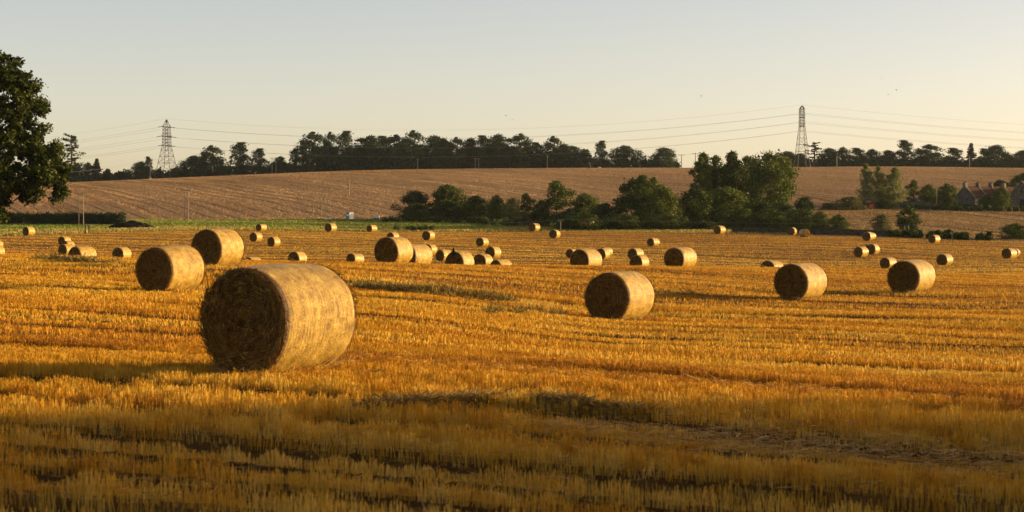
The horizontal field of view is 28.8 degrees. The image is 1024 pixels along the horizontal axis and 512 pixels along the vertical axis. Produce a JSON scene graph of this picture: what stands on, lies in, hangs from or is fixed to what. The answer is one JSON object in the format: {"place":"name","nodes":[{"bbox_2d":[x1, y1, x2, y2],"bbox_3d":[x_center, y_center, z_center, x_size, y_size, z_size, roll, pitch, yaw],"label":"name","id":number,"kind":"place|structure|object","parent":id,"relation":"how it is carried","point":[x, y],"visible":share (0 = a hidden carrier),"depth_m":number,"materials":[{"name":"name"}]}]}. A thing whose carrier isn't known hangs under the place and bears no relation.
{"place":"outdoors","nodes":[
{"label":"outdoors","id":0,"kind":"place"},
{"bbox_2d":[0,218,812,235],"bbox_3d":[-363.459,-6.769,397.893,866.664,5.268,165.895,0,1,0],"label":"meadow","id":1,"kind":"structure","parent":0,"point":[419,231],"depth_m":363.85,"materials":[{"name":"green plant"}]},
{"bbox_2d":[1,210,126,223],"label":"hedge","id":2,"kind":"object","parent":1,"relation":"on","point":[67,217],"visible":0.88,"depth_m":404.24,"materials":[{"name":"green plant"}]},
{"bbox_2d":[390,190,429,218],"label":"tree","id":3,"kind":"object","parent":1,"relation":"on","point":[407,199],"visible":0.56,"depth_m":444.02,"materials":[{"name":"green plant"}]},
{"bbox_2d":[396,202,441,219],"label":"bush","id":4,"kind":"object","parent":1,"relation":"on","point":[417,210],"visible":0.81,"depth_m":438.04,"materials":[{"name":"green plant"}]},
{"bbox_2d":[425,184,467,213],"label":"tree","id":5,"kind":"object","parent":1,"relation":"on","point":[453,195],"visible":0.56,"depth_m":445.55,"materials":[{"name":"green plant"}]},
{"bbox_2d":[430,199,465,220],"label":"bush","id":6,"kind":"object","parent":1,"relation":"on","point":[445,208],"visible":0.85,"depth_m":439.06,"materials":[{"name":"green plant"}]},
{"bbox_2d":[382,214,517,225],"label":"weed strip","id":7,"kind":"object","parent":1,"relation":"on","point":[469,219],"visible":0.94,"depth_m":423.29,"materials":[{"name":"green plant"}]},
{"bbox_2d":[459,194,489,219],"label":"bush","id":8,"kind":"object","parent":1,"relation":"on","point":[473,206],"visible":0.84,"depth_m":438.14,"materials":[{"name":"green plant"}]},
{"bbox_2d":[484,194,507,220],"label":"bush","id":9,"kind":"object","parent":1,"relation":"on","point":[495,202],"visible":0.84,"depth_m":430.86,"materials":[{"name":"green plant"}]},
{"bbox_2d":[501,196,521,221],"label":"bush","id":10,"kind":"object","parent":1,"relation":"on","point":[513,209],"visible":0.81,"depth_m":424.08,"materials":[{"name":"green plant"}]},
{"bbox_2d":[526,199,553,226],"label":"bush","id":11,"kind":"object","parent":1,"relation":"on","point":[540,212],"visible":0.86,"depth_m":396.93,"materials":[{"name":"green plant"}]},
{"bbox_2d":[537,180,576,218],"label":"tree","id":12,"kind":"object","parent":1,"relation":"on","point":[558,189],"visible":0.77,"depth_m":400.69,"materials":[{"name":"green plant"}]},
{"bbox_2d":[558,211,611,230],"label":"bush","id":13,"kind":"object","parent":1,"relation":"on","point":[578,217],"visible":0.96,"depth_m":370.22,"materials":[{"name":"green plant"}]},
{"bbox_2d":[570,193,602,213],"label":"tree","id":14,"kind":"object","parent":1,"relation":"on","point":[588,200],"visible":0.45,"depth_m":396.63,"materials":[{"name":"green plant"}]},
{"bbox_2d":[588,202,622,219],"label":"bush","id":15,"kind":"object","parent":1,"relation":"on","point":[603,210],"visible":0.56,"depth_m":388.82,"materials":[{"name":"green plant"}]},
{"bbox_2d":[604,213,651,229],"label":"bush","id":16,"kind":"object","parent":1,"relation":"on","point":[618,222],"visible":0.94,"depth_m":371.85,"materials":[{"name":"green plant"}]},
{"bbox_2d":[609,175,667,219],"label":"tree","id":17,"kind":"object","parent":1,"relation":"on","point":[641,186],"visible":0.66,"depth_m":390.22,"materials":[{"name":"green plant"}]},
{"bbox_2d":[643,187,689,221],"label":"bush","id":18,"kind":"object","parent":1,"relation":"on","point":[658,202],"visible":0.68,"depth_m":383.48,"materials":[{"name":"green plant"}]},
{"bbox_2d":[644,213,691,229],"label":"bush","id":19,"kind":"object","parent":1,"relation":"on","point":[670,219],"visible":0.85,"depth_m":372.74,"materials":[{"name":"green plant"}]},
{"bbox_2d":[676,187,723,225],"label":"bush","id":20,"kind":"object","parent":1,"relation":"on","point":[688,199],"visible":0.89,"depth_m":393.96,"materials":[{"name":"green plant"}]},
{"bbox_2d":[688,152,714,212],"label":"tree","id":21,"kind":"object","parent":1,"relation":"on","point":[703,178],"visible":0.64,"depth_m":439.03,"materials":[{"name":"green plant"}]},
{"bbox_2d":[709,155,731,217],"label":"tree","id":22,"kind":"object","parent":1,"relation":"on","point":[717,174],"visible":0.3,"depth_m":444.29,"materials":[{"name":"green plant"}]},
{"bbox_2d":[700,186,749,225],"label":"bush","id":23,"kind":"object","parent":1,"relation":"on","point":[720,195],"visible":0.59,"depth_m":400.16,"materials":[{"name":"green plant"}]},
{"bbox_2d":[719,150,747,208],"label":"tree","id":24,"kind":"object","parent":1,"relation":"on","point":[731,168],"visible":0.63,"depth_m":440.47,"materials":[{"name":"green plant"}]},
{"bbox_2d":[714,204,763,228],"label":"bush","id":25,"kind":"object","parent":1,"relation":"on","point":[741,217],"visible":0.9,"depth_m":376.19,"materials":[{"name":"green plant"}]},
{"bbox_2d":[742,197,771,225],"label":"bush","id":26,"kind":"object","parent":1,"relation":"on","point":[756,205],"visible":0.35,"depth_m":397.01,"materials":[{"name":"green plant"}]},
{"bbox_2d":[741,149,802,206],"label":"tree","id":27,"kind":"object","parent":1,"relation":"on","point":[773,173],"visible":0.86,"depth_m":432.13,"materials":[{"name":"green plant"}]},
{"bbox_2d":[751,207,797,227],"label":"bush","id":28,"kind":"object","parent":1,"relation":"on","point":[766,215],"visible":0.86,"depth_m":374.19,"materials":[{"name":"green plant"}]},
{"bbox_2d":[786,207,815,228],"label":"bush","id":29,"kind":"object","parent":1,"relation":"on","point":[801,217],"visible":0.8,"depth_m":376.14,"materials":[{"name":"green plant"}]},
{"bbox_2d":[732,227,886,236],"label":"grass strip","id":30,"kind":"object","parent":1,"relation":"on","point":[816,231],"depth_m":349.14,"materials":[{"name":"green plant"}]},
{"bbox_2d":[0,230,1023,511],"bbox_3d":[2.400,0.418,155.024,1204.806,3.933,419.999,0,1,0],"label":"stubble field","id":31,"kind":"structure","parent":0,"point":[686,484],"depth_m":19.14,"materials":[{"name":"plant"}]},
{"bbox_2d":[0,50,75,224],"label":"oak tree","id":32,"kind":"object","parent":31,"relation":"on","point":[39,169],"visible":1,"depth_m":168.62,"materials":[{"name":"green plant"}]},
{"bbox_2d":[26,250,125,264],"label":"grass bank","id":33,"kind":"structure","parent":31,"relation":"on","point":[83,258],"depth_m":77.34,"materials":[{"name":"plant"}]},
{"bbox_2d":[68,246,96,255],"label":"straw bale","id":34,"kind":"object","parent":31,"relation":"on","point":[82,250],"visible":0.42,"depth_m":127.85},
{"bbox_2d":[133,245,206,291],"bbox_3d":[-9.299,0.353,54.275,1.408,1.401,1.597,2,3,29],"label":"straw bale","id":35,"kind":"object","parent":31,"relation":"on","point":[161,268],"visible":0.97,"depth_m":53.75},
{"bbox_2d":[189,226,245,265],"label":"straw bale","id":36,"kind":"object","parent":31,"relation":"on","point":[224,247],"visible":0.87,"depth_m":70.44},
{"bbox_2d":[193,258,362,373],"bbox_3d":[-2.827,0.774,24.190,1.494,1.462,1.575,-1,1,31],"label":"straw bale","id":37,"kind":"object","parent":31,"relation":"on","point":[275,316],"visible":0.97,"depth_m":23.66},
{"bbox_2d":[374,237,412,262],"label":"straw bale","id":38,"kind":"object","parent":31,"relation":"on","point":[394,249],"visible":0.88,"depth_m":93.72},
{"bbox_2d":[409,244,432,263],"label":"straw bale","id":39,"kind":"object","parent":31,"relation":"on","point":[422,254],"visible":0.45,"depth_m":110.87},
{"bbox_2d":[336,383,523,416],"bbox_3d":[-0.788,1.502,20.546,2.548,0.376,0.859,-1,1,-36],"label":"grass patch","id":40,"kind":"object","parent":31,"relation":"on","point":[462,396],"visible":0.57,"depth_m":20.45,"materials":[{"name":"plant"}]},
{"bbox_2d":[349,278,520,302],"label":"grass bank","id":41,"kind":"structure","parent":31,"relation":"on","point":[428,289],"depth_m":58.26,"materials":[{"name":"plant"}]},
{"bbox_2d":[445,251,473,264],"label":"straw bale","id":42,"kind":"object","parent":31,"relation":"on","point":[461,257],"visible":0.65,"depth_m":126.79},
{"bbox_2d":[0,274,1023,511],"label":"stubble","id":43,"kind":"object","parent":31,"relation":"on","point":[728,396],"visible":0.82,"depth_m":21.49,"materials":[{"name":"yellow plant"}]},
{"bbox_2d":[0,255,1023,511],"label":"loose straw","id":44,"kind":"object","parent":31,"relation":"on","point":[758,441],"visible":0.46,"depth_m":17.55,"materials":[{"name":"plant"}]},
{"bbox_2d":[480,300,576,316],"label":"grass bank","id":45,"kind":"structure","parent":31,"relation":"on","point":[514,309],"depth_m":50.14,"materials":[{"name":"plant"}]},
{"bbox_2d":[135,259,937,376],"bbox_3d":[-0.766,1.095,58.544,26.145,1.606,70.295,0,1,12],"label":"spilled straw","id":46,"kind":"object","parent":31,"relation":"on","point":[343,360],"visible":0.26,"depth_m":24.65,"materials":[{"name":"plant"}]},
{"bbox_2d":[570,249,601,265],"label":"straw bale","id":47,"kind":"object","parent":31,"relation":"on","point":[585,257],"visible":0.75,"depth_m":118.67},
{"bbox_2d":[507,385,678,422],"bbox_3d":[0.815,1.498,20.342,2.106,0.397,0.919,1,1,37],"label":"grass patch","id":48,"kind":"object","parent":31,"relation":"on","point":[592,407],"visible":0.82,"depth_m":20.16,"materials":[{"name":"green plant"}]},
{"bbox_2d":[583,271,657,320],"bbox_3d":[2.948,1.100,54.204,1.523,1.515,1.722,-3,-1,31],"label":"straw bale","id":49,"kind":"object","parent":31,"relation":"on","point":[621,294],"visible":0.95,"depth_m":53.61},
{"bbox_2d":[664,247,696,266],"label":"straw bale","id":50,"kind":"object","parent":31,"relation":"on","point":[682,256],"visible":0.88,"depth_m":116.66},
{"bbox_2d":[773,262,828,300],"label":"straw bale","id":51,"kind":"object","parent":31,"relation":"on","point":[800,280],"visible":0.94,"depth_m":67.93},
{"bbox_2d":[886,259,936,292],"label":"straw bale","id":52,"kind":"object","parent":31,"relation":"on","point":[916,275],"visible":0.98,"depth_m":75.47},
{"bbox_2d":[0,0,1023,181],"label":"sky","id":53,"kind":"structure","parent":0,"point":[450,69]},
{"bbox_2d":[1,166,1023,219],"bbox_3d":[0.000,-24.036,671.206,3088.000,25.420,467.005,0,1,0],"label":"hill field","id":54,"kind":"structure","parent":0,"point":[200,209],"depth_m":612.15,"materials":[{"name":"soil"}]},
{"bbox_2d":[154,120,178,177],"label":"pylon","id":55,"kind":"object","parent":54,"relation":"on","point":[165,141],"visible":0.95,"depth_m":895.68,"materials":[{"name":"metal"}]},
{"bbox_2d":[793,106,810,166],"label":"pylon","id":56,"kind":"object","parent":54,"relation":"on","point":[803,126],"visible":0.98,"depth_m":891.78,"materials":[{"name":"metal"}]},
{"bbox_2d":[855,163,875,202],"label":"poplar tree","id":57,"kind":"object","parent":54,"relation":"on","point":[867,194],"visible":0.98,"depth_m":504.13,"materials":[{"name":"green plant"}]},
{"bbox_2d":[871,166,887,202],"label":"poplar tree","id":58,"kind":"object","parent":54,"relation":"on","point":[879,190],"visible":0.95,"depth_m":507.07,"materials":[{"name":"green plant"}]},
{"bbox_2d":[918,184,937,204],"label":"tree","id":59,"kind":"object","parent":54,"relation":"on","point":[929,197],"visible":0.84,"depth_m":516.81,"materials":[{"name":"green plant"}]},
{"bbox_2d":[955,181,1017,204],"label":"cottage row","id":60,"kind":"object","parent":54,"relation":"on","point":[966,194],"visible":0.58,"depth_m":512.49,"materials":[{"name":"stone"}]},
{"bbox_2d":[1009,180,1023,207],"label":"barn","id":61,"kind":"structure","parent":54,"relation":"on","point":[1017,196],"depth_m":508.17,"materials":[{"name":"stone"}]},
{"bbox_2d":[813,207,1023,241],"bbox_3d":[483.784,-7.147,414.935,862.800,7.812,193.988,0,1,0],"label":"tan field","id":62,"kind":"structure","parent":0,"point":[921,211],"depth_m":444.51,"materials":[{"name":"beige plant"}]},
{"bbox_2d":[808,211,830,228],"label":"bush","id":63,"kind":"object","parent":62,"relation":"on","point":[820,221],"visible":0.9,"depth_m":371.25,"materials":[{"name":"green plant"}]},
{"bbox_2d":[826,214,850,228],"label":"bush","id":64,"kind":"object","parent":62,"relation":"on","point":[837,222],"visible":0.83,"depth_m":367.23,"materials":[{"name":"green plant"}]},
{"bbox_2d":[832,196,868,209],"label":"bush","id":65,"kind":"object","parent":62,"relation":"on","point":[850,203],"visible":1,"depth_m":490.49,"materials":[{"name":"green plant"}]},
{"bbox_2d":[870,213,893,230],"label":"bush","id":66,"kind":"object","parent":62,"relation":"on","point":[882,220],"visible":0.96,"depth_m":371.25,"materials":[{"name":"green plant"}]},
{"bbox_2d":[880,167,908,207],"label":"poplar tree","id":67,"kind":"object","parent":62,"relation":"on","point":[892,194],"visible":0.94,"depth_m":504.11,"materials":[{"name":"green plant"}]},
{"bbox_2d":[894,206,922,230],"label":"tree","id":68,"kind":"object","parent":62,"relation":"on","point":[903,221],"visible":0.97,"depth_m":364.20,"materials":[{"name":"green plant"}]},
{"bbox_2d":[886,228,993,239],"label":"hedge","id":69,"kind":"object","parent":62,"relation":"on","point":[946,234],"visible":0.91,"depth_m":338.71,"materials":[{"name":"green plant"}]},
{"bbox_2d":[936,191,958,208],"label":"bush","id":70,"kind":"object","parent":62,"relation":"on","point":[946,198],"visible":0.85,"depth_m":496.85,"materials":[{"name":"green plant"}]},
{"bbox_2d":[903,203,1023,211],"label":"garden hedge","id":71,"kind":"object","parent":62,"relation":"on","point":[954,208],"visible":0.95,"depth_m":490.15,"materials":[{"name":"green plant"}]},
{"bbox_2d":[991,187,1014,210],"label":"bush","id":72,"kind":"object","parent":62,"relation":"on","point":[1000,194],"visible":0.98,"depth_m":492.67,"materials":[{"name":"green plant"}]},
{"bbox_2d":[994,223,1023,239],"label":"bush","id":73,"kind":"object","parent":62,"relation":"on","point":[1011,231],"visible":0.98,"depth_m":341.23,"materials":[{"name":"green plant"}]},
{"bbox_3d":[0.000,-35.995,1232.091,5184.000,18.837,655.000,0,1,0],"label":"ridge land","id":74,"kind":"structure","parent":0,"visible":0},
{"bbox_2d":[60,133,85,174],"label":"pine tree","id":75,"kind":"object","parent":74,"relation":"on","point":[71,147],"visible":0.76,"depth_m":910.49,"materials":[{"name":"green plant"}]},
{"bbox_2d":[129,161,153,179],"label":"tree","id":76,"kind":"object","parent":74,"relation":"on","point":[137,168],"visible":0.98,"depth_m":910.22,"materials":[{"name":"green plant"}]},
{"bbox_2d":[173,155,213,176],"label":"tree","id":77,"kind":"object","parent":74,"relation":"on","point":[187,166],"visible":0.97,"depth_m":912.56,"materials":[{"name":"green plant"}]},
{"bbox_2d":[197,145,226,175],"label":"tree","id":78,"kind":"object","parent":74,"relation":"on","point":[206,155],"visible":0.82,"depth_m":916.44,"materials":[{"name":"green plant"}]},
{"bbox_2d":[223,142,253,174],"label":"birch tree","id":79,"kind":"object","parent":74,"relation":"on","point":[241,167],"visible":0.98,"depth_m":911.97,"materials":[{"name":"green plant"}]},
{"bbox_2d":[247,148,269,173],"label":"tree","id":80,"kind":"object","parent":74,"relation":"on","point":[259,162],"visible":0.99,"depth_m":910.41,"materials":[{"name":"green plant"}]},
{"bbox_2d":[292,131,330,171],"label":"tree","id":81,"kind":"object","parent":74,"relation":"on","point":[306,154],"visible":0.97,"depth_m":908.54,"materials":[{"name":"green plant"}]},
{"bbox_2d":[331,130,359,170],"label":"tree","id":82,"kind":"object","parent":74,"relation":"on","point":[347,162],"visible":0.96,"depth_m":911.99,"materials":[{"name":"green plant"}]},
{"bbox_2d":[356,135,385,169],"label":"tree","id":83,"kind":"object","parent":74,"relation":"on","point":[373,141],"visible":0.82,"depth_m":917.87,"materials":[{"name":"green plant"}]},
{"bbox_2d":[69,157,680,181],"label":"ridge undergrowth","id":84,"kind":"object","parent":74,"relation":"on","point":[362,166],"visible":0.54,"depth_m":916.17,"materials":[{"name":"green plant"}]},
{"bbox_2d":[379,134,412,169],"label":"tree","id":85,"kind":"object","parent":74,"relation":"on","point":[401,143],"visible":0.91,"depth_m":906.35,"materials":[{"name":"green plant"}]},
{"bbox_2d":[376,147,434,169],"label":"tree","id":86,"kind":"object","parent":74,"relation":"on","point":[381,155],"visible":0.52,"depth_m":911.44,"materials":[{"name":"green plant"}]},
{"bbox_2d":[396,130,428,168],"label":"tree","id":87,"kind":"object","parent":74,"relation":"on","point":[412,142],"visible":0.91,"depth_m":908.36,"materials":[{"name":"green plant"}]},
{"bbox_2d":[422,135,448,168],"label":"tree","id":88,"kind":"object","parent":74,"relation":"on","point":[432,143],"visible":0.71,"depth_m":914.86,"materials":[{"name":"green plant"}]},
{"bbox_2d":[431,138,458,168],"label":"tree","id":89,"kind":"object","parent":74,"relation":"on","point":[443,144],"visible":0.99,"depth_m":908.86,"materials":[{"name":"green plant"}]},
{"bbox_2d":[445,137,467,168],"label":"tree","id":90,"kind":"object","parent":74,"relation":"on","point":[457,153],"visible":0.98,"depth_m":909.50,"materials":[{"name":"green plant"}]},
{"bbox_2d":[469,135,498,168],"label":"tree","id":91,"kind":"object","parent":74,"relation":"on","point":[482,140],"visible":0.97,"depth_m":910.39,"materials":[{"name":"green plant"}]},
{"bbox_2d":[485,133,508,167],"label":"tree","id":92,"kind":"object","parent":74,"relation":"on","point":[495,141],"visible":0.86,"depth_m":916.80,"materials":[{"name":"green plant"}]},
{"bbox_2d":[505,133,536,167],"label":"tree","id":93,"kind":"object","parent":74,"relation":"on","point":[519,148],"visible":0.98,"depth_m":908.60,"materials":[{"name":"green plant"}]},
{"bbox_2d":[523,142,545,167],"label":"tree","id":94,"kind":"object","parent":74,"relation":"on","point":[534,162],"visible":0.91,"depth_m":911.46,"materials":[{"name":"green plant"}]},
{"bbox_2d":[540,136,565,167],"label":"tree","id":95,"kind":"object","parent":74,"relation":"on","point":[554,141],"visible":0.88,"depth_m":911.12,"materials":[{"name":"green plant"}]},
{"bbox_2d":[535,150,593,167],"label":"tree","id":96,"kind":"object","parent":74,"relation":"on","point":[541,157],"visible":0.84,"depth_m":908.11,"materials":[{"name":"green plant"}]},
{"bbox_2d":[571,149,599,167],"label":"tree","id":97,"kind":"object","parent":74,"relation":"on","point":[581,163],"visible":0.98,"depth_m":907.11,"materials":[{"name":"green plant"}]},
{"bbox_2d":[592,140,610,167],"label":"tree","id":98,"kind":"object","parent":74,"relation":"on","point":[604,163],"visible":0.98,"depth_m":910.43,"materials":[{"name":"green plant"}]},
{"bbox_2d":[606,145,646,167],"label":"tree","id":99,"kind":"object","parent":74,"relation":"on","point":[624,162],"visible":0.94,"depth_m":910.77,"materials":[{"name":"green plant"}]},
{"bbox_2d":[644,147,679,167],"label":"tree","id":100,"kind":"object","parent":74,"relation":"on","point":[667,153],"visible":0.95,"depth_m":909.69,"materials":[{"name":"green plant"}]},
{"bbox_2d":[813,147,839,166],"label":"tree","id":101,"kind":"object","parent":74,"relation":"on","point":[831,154],"visible":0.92,"depth_m":918.04,"materials":[{"name":"green plant"}]},
{"bbox_2d":[843,148,870,166],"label":"tree","id":102,"kind":"object","parent":74,"relation":"on","point":[856,158],"visible":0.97,"depth_m":917.99,"materials":[{"name":"green plant"}]},
{"bbox_2d":[861,148,884,166],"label":"tree","id":103,"kind":"object","parent":74,"relation":"on","point":[874,159],"visible":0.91,"depth_m":919.68,"materials":[{"name":"green plant"}]},
{"bbox_2d":[891,140,916,166],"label":"tree","id":104,"kind":"object","parent":74,"relation":"on","point":[904,160],"visible":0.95,"depth_m":919.82,"materials":[{"name":"green plant"}]},
{"bbox_2d":[908,144,945,166],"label":"tree","id":105,"kind":"object","parent":74,"relation":"on","point":[925,151],"visible":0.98,"depth_m":914.88,"materials":[{"name":"green plant"}]},
{"bbox_2d":[940,148,965,166],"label":"tree","id":106,"kind":"object","parent":74,"relation":"on","point":[952,161],"visible":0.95,"depth_m":919.67,"materials":[{"name":"green plant"}]},
{"bbox_2d":[981,144,1017,167],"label":"tree","id":107,"kind":"object","parent":74,"relation":"on","point":[994,153],"visible":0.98,"depth_m":915.21,"materials":[{"name":"green plant"}]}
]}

